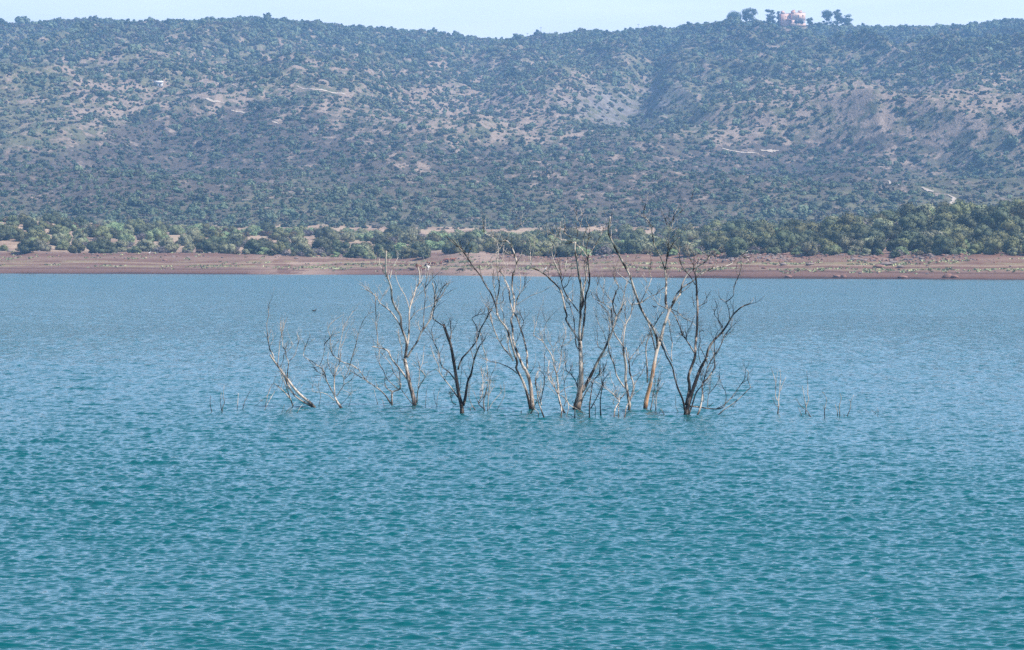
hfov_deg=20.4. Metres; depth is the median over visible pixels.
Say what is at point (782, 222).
shore tree
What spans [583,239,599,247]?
shore tree
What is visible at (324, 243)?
shore tree
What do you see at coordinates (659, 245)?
shore tree
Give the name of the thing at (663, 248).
shore tree
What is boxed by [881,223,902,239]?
shore tree
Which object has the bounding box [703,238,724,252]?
shore tree
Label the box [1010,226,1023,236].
shore tree
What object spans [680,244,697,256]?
shore tree
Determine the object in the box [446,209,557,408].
dead tree
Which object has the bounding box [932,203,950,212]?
shore tree
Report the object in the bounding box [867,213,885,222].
shore tree
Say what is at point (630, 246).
shore tree
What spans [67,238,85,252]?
shore tree
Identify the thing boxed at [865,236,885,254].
shore tree
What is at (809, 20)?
tall tree
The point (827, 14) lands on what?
tall tree
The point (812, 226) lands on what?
shore tree
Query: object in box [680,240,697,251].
shore tree
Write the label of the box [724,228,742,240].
shore tree
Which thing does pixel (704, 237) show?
shore tree
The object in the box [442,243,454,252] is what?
shore tree
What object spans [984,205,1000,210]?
shore tree
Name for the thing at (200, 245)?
shore tree
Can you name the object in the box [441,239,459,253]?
shore tree
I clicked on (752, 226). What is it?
shore tree
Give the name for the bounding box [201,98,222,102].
dirt track
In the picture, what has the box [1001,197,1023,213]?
shore tree
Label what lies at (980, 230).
shore tree
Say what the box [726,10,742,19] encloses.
tall tree
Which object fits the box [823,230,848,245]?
shore tree
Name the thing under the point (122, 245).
shore tree
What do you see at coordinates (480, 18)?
sky
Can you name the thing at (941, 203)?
shore tree
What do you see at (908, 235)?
shore tree
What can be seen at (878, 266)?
boulder
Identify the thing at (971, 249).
shore tree
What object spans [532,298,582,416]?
dead tree
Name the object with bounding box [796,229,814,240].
shore tree
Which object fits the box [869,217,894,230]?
shore tree
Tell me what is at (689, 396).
dead tree
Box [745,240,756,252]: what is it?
shore tree
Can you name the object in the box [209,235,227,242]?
shore tree
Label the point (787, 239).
shore tree
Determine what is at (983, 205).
shore tree
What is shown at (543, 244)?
shore tree
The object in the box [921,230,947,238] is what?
shore tree
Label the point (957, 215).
shore tree
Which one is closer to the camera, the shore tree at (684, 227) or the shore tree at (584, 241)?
the shore tree at (584, 241)
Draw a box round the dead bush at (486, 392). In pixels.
[462,354,505,410]
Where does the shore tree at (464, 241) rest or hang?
on the ground at (72, 263)
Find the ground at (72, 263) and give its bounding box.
[0,221,1023,279]
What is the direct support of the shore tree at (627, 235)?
on the ground at (72, 263)
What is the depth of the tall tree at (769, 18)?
3286.18 m
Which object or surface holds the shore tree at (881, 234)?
on the ground at (72, 263)
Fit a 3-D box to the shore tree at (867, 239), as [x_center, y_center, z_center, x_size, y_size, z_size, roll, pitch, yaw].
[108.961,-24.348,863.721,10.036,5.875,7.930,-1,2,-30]
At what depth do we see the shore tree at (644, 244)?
921.59 m
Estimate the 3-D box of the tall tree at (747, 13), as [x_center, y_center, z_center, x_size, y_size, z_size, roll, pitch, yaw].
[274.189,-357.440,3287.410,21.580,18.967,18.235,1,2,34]
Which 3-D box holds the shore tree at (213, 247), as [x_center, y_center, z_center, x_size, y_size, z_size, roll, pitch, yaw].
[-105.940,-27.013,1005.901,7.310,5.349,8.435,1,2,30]
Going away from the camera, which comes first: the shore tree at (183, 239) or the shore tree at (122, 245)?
the shore tree at (122, 245)
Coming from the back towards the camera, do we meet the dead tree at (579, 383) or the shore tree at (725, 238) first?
the shore tree at (725, 238)
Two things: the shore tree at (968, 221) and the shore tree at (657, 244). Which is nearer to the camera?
the shore tree at (968, 221)
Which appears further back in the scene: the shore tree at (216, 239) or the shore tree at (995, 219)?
the shore tree at (216, 239)
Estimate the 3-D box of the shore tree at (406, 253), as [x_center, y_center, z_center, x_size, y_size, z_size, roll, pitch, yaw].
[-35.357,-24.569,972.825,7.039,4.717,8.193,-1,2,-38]
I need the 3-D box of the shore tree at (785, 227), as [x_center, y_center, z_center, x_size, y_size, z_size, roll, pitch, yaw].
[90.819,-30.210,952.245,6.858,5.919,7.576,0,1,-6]
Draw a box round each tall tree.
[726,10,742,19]
[740,7,757,21]
[765,9,775,22]
[805,17,812,23]
[821,10,833,24]
[833,9,843,24]
[841,14,852,25]
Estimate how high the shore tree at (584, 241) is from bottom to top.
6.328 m
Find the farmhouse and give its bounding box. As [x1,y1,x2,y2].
[154,81,163,86]
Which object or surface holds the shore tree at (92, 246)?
on the ground at (72, 263)
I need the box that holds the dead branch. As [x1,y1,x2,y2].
[718,370,753,414]
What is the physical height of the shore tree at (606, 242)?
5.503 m
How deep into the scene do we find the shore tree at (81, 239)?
1092.03 m
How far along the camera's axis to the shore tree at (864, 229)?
898.42 m
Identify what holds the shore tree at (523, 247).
on the ground at (72, 263)
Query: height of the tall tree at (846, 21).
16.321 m
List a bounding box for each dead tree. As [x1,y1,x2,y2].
[259,292,315,408]
[300,303,362,407]
[324,306,408,404]
[357,247,450,404]
[423,275,496,412]
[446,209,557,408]
[525,201,627,409]
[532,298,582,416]
[591,266,648,416]
[607,191,758,407]
[658,241,760,414]
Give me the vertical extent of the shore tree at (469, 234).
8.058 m
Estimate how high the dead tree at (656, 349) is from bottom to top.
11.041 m
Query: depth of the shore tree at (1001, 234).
850.40 m
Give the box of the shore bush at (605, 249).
[595,243,613,254]
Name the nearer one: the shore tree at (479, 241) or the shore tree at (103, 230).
the shore tree at (479, 241)
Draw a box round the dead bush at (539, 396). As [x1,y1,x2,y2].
[521,344,548,417]
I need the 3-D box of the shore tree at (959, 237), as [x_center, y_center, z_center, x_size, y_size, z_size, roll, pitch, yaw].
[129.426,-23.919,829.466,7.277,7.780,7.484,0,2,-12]
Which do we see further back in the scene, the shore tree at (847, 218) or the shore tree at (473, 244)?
the shore tree at (473, 244)
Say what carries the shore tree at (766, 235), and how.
on the ground at (72, 263)
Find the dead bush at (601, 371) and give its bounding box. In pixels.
[571,350,611,417]
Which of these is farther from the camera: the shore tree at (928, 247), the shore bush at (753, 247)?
the shore bush at (753, 247)
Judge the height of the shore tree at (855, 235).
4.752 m
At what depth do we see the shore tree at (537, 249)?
943.58 m
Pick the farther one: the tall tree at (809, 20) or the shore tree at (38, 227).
the tall tree at (809, 20)
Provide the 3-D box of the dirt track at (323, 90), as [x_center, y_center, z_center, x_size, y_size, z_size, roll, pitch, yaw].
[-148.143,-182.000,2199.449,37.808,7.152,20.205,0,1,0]
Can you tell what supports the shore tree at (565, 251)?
on the ground at (72, 263)
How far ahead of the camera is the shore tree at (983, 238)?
845.98 m
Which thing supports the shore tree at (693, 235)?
on the ground at (72, 263)
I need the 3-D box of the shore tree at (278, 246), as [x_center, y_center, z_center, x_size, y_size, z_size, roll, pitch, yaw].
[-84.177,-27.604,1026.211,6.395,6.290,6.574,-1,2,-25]
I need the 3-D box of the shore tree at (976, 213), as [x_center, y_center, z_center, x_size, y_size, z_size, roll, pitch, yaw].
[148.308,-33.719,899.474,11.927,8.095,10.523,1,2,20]
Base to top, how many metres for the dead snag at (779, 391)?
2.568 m
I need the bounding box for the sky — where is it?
[0,0,1023,38]
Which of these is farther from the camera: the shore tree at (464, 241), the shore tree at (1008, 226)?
the shore tree at (464, 241)
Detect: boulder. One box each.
[873,264,884,267]
[880,262,892,265]
[942,273,951,277]
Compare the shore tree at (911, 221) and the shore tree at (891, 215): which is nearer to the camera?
the shore tree at (911, 221)
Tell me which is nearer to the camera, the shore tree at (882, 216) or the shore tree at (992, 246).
the shore tree at (992, 246)
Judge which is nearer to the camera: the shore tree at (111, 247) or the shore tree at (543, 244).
the shore tree at (543, 244)
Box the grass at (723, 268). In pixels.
[0,250,1023,273]
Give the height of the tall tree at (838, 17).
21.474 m
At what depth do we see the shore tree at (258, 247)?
1010.84 m
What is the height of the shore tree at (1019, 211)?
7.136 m
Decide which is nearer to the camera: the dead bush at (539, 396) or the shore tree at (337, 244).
the dead bush at (539, 396)
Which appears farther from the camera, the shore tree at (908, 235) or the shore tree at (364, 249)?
the shore tree at (364, 249)
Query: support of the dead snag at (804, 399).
in the water
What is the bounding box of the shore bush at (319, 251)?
[313,247,328,254]
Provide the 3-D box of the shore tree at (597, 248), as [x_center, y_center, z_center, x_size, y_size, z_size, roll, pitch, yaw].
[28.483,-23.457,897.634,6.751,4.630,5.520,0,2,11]
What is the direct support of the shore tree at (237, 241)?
on the ground at (72, 263)
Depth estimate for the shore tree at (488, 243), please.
1006.70 m
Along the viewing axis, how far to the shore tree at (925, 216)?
911.48 m
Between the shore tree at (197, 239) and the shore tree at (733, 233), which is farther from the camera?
the shore tree at (197, 239)
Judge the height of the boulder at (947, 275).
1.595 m
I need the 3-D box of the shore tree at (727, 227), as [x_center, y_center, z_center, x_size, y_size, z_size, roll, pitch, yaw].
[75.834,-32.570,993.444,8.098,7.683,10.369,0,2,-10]
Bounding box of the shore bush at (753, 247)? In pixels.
[748,245,760,252]
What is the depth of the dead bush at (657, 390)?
133.77 m
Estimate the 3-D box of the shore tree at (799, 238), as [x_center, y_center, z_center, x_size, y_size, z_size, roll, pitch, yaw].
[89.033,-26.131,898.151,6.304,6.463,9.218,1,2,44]
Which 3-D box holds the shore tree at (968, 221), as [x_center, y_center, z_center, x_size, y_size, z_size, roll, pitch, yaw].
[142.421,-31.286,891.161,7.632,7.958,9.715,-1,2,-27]
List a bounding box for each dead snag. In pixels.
[771,369,785,413]
[796,371,810,416]
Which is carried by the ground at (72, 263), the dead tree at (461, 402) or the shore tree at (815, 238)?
the shore tree at (815, 238)
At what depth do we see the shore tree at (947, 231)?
869.05 m
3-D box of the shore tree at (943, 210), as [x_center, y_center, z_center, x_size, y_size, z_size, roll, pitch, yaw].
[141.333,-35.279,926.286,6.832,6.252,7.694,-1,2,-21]
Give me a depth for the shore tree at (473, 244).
973.53 m
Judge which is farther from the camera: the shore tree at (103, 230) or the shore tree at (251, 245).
the shore tree at (103, 230)
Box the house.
[778,10,805,25]
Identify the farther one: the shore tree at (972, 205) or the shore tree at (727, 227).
the shore tree at (727, 227)
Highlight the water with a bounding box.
[0,273,1023,649]
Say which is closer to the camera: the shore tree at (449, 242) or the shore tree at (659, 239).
the shore tree at (659, 239)
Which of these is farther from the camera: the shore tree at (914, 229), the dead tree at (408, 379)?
the shore tree at (914, 229)
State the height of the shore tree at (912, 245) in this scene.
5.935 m
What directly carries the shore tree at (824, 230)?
on the ground at (72, 263)
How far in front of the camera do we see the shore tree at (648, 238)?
1007.56 m
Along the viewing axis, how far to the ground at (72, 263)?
921.47 m
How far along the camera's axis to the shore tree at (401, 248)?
991.33 m
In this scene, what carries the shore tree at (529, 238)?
on the ground at (72, 263)
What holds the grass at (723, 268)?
on the ground at (72, 263)
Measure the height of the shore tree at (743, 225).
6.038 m
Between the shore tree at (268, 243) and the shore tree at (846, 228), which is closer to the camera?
the shore tree at (846, 228)
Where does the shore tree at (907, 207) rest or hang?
on the ground at (72, 263)
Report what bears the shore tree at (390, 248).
on the ground at (72, 263)
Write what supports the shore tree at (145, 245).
on the ground at (72, 263)
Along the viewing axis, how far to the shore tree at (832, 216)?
1019.18 m
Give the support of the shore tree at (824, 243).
on the ground at (72, 263)
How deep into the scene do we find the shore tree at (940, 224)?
885.19 m
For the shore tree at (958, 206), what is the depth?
931.12 m
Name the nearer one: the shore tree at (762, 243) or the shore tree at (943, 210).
the shore tree at (762, 243)
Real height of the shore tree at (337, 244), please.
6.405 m
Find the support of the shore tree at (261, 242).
on the ground at (72, 263)
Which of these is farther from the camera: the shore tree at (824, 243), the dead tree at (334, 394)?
the shore tree at (824, 243)
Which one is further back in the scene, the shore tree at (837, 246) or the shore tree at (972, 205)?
the shore tree at (972, 205)
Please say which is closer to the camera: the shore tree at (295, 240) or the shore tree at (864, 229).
the shore tree at (864, 229)
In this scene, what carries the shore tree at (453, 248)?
on the ground at (72, 263)
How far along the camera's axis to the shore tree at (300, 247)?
1010.77 m
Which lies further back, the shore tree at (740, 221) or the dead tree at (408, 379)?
the shore tree at (740, 221)
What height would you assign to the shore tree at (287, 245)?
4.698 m
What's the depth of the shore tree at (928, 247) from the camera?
831.51 m
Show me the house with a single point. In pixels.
(793, 18)
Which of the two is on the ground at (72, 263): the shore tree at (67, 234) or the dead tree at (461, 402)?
the shore tree at (67, 234)
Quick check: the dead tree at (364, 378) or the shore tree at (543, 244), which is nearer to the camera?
the dead tree at (364, 378)
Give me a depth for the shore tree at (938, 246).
816.77 m
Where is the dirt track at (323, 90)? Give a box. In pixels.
[297,86,344,93]
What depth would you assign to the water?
97.78 m
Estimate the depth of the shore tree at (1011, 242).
816.28 m
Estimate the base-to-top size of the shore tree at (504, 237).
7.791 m
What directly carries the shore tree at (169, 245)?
on the ground at (72, 263)
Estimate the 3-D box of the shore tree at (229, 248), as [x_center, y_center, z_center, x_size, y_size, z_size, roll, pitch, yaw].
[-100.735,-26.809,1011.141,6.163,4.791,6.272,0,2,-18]
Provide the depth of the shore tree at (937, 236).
851.16 m
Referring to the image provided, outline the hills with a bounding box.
[0,21,1023,228]
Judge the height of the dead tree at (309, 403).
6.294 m
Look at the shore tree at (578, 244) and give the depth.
986.01 m
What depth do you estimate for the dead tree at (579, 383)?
135.16 m
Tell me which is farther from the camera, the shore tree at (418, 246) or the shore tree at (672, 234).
the shore tree at (672, 234)
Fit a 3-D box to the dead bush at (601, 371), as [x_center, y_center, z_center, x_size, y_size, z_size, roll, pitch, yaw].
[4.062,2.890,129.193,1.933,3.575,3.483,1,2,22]
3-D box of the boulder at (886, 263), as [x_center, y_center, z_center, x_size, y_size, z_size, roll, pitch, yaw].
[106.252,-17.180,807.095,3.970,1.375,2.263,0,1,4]
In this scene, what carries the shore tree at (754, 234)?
on the ground at (72, 263)
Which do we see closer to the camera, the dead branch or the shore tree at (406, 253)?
the dead branch
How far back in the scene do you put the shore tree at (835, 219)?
994.56 m
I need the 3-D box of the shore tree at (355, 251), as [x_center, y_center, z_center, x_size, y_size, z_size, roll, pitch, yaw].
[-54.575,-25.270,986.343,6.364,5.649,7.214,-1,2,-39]
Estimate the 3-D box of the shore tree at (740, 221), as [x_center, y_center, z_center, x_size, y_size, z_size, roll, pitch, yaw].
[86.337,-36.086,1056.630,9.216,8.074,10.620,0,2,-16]
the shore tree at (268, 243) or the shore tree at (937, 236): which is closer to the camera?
the shore tree at (937, 236)
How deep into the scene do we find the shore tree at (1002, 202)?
987.82 m
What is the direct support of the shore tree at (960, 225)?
on the ground at (72, 263)
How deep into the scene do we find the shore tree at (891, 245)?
849.28 m
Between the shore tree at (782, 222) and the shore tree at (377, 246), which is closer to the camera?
the shore tree at (377, 246)
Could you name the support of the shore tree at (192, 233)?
on the ground at (72, 263)
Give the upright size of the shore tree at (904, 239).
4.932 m
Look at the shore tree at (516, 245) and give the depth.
960.52 m
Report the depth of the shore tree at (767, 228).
964.05 m
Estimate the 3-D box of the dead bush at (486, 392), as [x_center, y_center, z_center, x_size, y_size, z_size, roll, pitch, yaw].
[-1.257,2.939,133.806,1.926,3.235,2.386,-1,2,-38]
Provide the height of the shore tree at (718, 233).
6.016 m
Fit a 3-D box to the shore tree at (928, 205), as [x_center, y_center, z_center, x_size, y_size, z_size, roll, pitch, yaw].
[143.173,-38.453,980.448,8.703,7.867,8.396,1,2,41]
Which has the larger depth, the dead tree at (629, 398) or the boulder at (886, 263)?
the boulder at (886, 263)
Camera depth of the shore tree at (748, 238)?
869.79 m
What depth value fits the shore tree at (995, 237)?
833.91 m
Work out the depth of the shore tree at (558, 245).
954.92 m
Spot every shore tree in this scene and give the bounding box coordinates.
[26,224,42,232]
[51,230,72,241]
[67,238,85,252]
[72,237,86,241]
[86,240,106,252]
[92,224,112,240]
[97,238,119,252]
[113,240,129,251]
[135,239,157,251]
[158,236,177,252]
[178,234,191,245]
[185,226,201,239]
[191,235,204,246]
[196,238,212,249]
[203,241,223,252]
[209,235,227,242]
[221,243,236,253]
[226,235,244,247]
[242,239,262,253]
[243,238,264,248]
[256,244,271,251]
[260,237,274,249]
[271,240,286,253]
[283,242,290,250]
[289,236,308,247]
[293,241,316,255]
[310,235,335,255]
[331,239,349,253]
[344,244,365,257]
[347,243,367,257]
[361,242,372,252]
[373,243,385,254]
[375,236,395,244]
[384,244,394,252]
[397,245,408,254]
[398,247,418,258]
[409,242,430,257]
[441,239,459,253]
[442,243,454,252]
[448,244,461,253]
[456,230,477,241]
[457,237,473,247]
[465,241,479,252]
[472,237,484,250]
[481,236,498,252]
[496,237,521,253]
[497,234,510,242]
[519,242,529,254]
[524,244,547,256]
[525,235,539,245]
[535,239,554,256]
[549,244,565,256]
[549,245,571,256]
[563,242,582,245]
[576,246,591,255]
[577,237,588,246]
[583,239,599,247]
[593,243,610,254]
[600,241,612,245]
[619,238,641,253]
[620,232,639,240]
[636,239,653,253]
[637,234,658,242]
[651,241,663,252]
[654,237,667,243]
[654,240,670,250]
[658,242,678,253]
[666,228,688,241]
[679,223,694,230]
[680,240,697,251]
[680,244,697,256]
[686,229,699,242]
[695,234,713,248]
[700,234,728,252]
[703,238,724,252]
[710,219,723,227]
[711,230,723,236]
[718,221,738,231]
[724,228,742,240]
[724,235,749,256]
[733,217,751,226]
[737,223,749,228]
[740,230,760,237]
[740,232,762,243]
[745,221,766,231]
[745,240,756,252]
[752,237,782,252]
[755,223,775,234]
[759,230,775,237]
[770,228,796,252]
[774,226,788,235]
[777,218,798,227]
[784,219,804,231]
[790,221,820,233]
[794,232,804,241]
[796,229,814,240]
[800,240,817,255]
[802,235,821,244]
[818,228,833,233]
[818,237,835,252]
[819,218,836,230]
[822,214,840,220]
[822,216,838,222]
[822,244,842,254]
[823,224,840,232]
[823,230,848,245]
[833,211,858,227]
[837,219,864,232]
[839,236,864,252]
[847,232,863,239]
[851,224,872,234]
[860,235,878,250]
[861,229,887,246]
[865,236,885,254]
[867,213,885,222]
[868,209,899,223]
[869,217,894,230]
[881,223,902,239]
[885,237,908,247]
[886,239,908,251]
[893,230,920,241]
[895,246,909,254]
[897,213,927,231]
[898,201,930,219]
[905,210,928,227]
[905,233,927,250]
[907,227,922,233]
[915,236,932,250]
[916,202,934,208]
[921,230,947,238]
[925,241,932,253]
[926,210,955,225]
[930,218,954,230]
[930,233,945,240]
[930,237,957,254]
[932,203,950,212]
[934,201,947,208]
[935,207,952,215]
[938,226,962,236]
[947,199,971,214]
[949,229,978,244]
[951,212,962,220]
[951,230,967,248]
[952,223,973,234]
[953,212,976,229]
[965,242,981,254]
[967,201,975,209]
[969,206,992,225]
[971,223,993,240]
[975,203,987,208]
[977,234,989,243]
[978,207,1014,230]
[981,237,1003,253]
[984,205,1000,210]
[985,235,1001,251]
[991,229,1008,240]
[992,199,1008,207]
[999,218,1022,234]
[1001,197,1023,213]
[1001,234,1021,253]
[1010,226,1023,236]
[1011,201,1023,218]
[1012,214,1023,228]
[1015,232,1023,244]
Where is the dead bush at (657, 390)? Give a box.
[647,366,662,409]
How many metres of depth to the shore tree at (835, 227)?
919.90 m
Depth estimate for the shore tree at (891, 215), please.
953.73 m
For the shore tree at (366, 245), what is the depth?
1007.34 m
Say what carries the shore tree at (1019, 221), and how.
on the ground at (72, 263)
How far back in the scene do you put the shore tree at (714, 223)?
1083.01 m
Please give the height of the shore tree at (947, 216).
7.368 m
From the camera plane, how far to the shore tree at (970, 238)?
856.93 m
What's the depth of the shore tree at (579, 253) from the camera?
940.19 m
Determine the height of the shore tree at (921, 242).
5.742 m
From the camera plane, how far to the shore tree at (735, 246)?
848.69 m
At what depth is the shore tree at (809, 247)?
839.19 m
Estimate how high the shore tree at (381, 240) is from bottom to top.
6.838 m
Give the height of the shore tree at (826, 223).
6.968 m
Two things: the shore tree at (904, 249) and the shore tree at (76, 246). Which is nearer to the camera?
the shore tree at (904, 249)
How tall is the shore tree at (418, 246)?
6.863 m
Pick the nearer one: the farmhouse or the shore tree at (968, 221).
the shore tree at (968, 221)
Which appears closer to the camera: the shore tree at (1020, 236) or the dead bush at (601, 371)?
the dead bush at (601, 371)

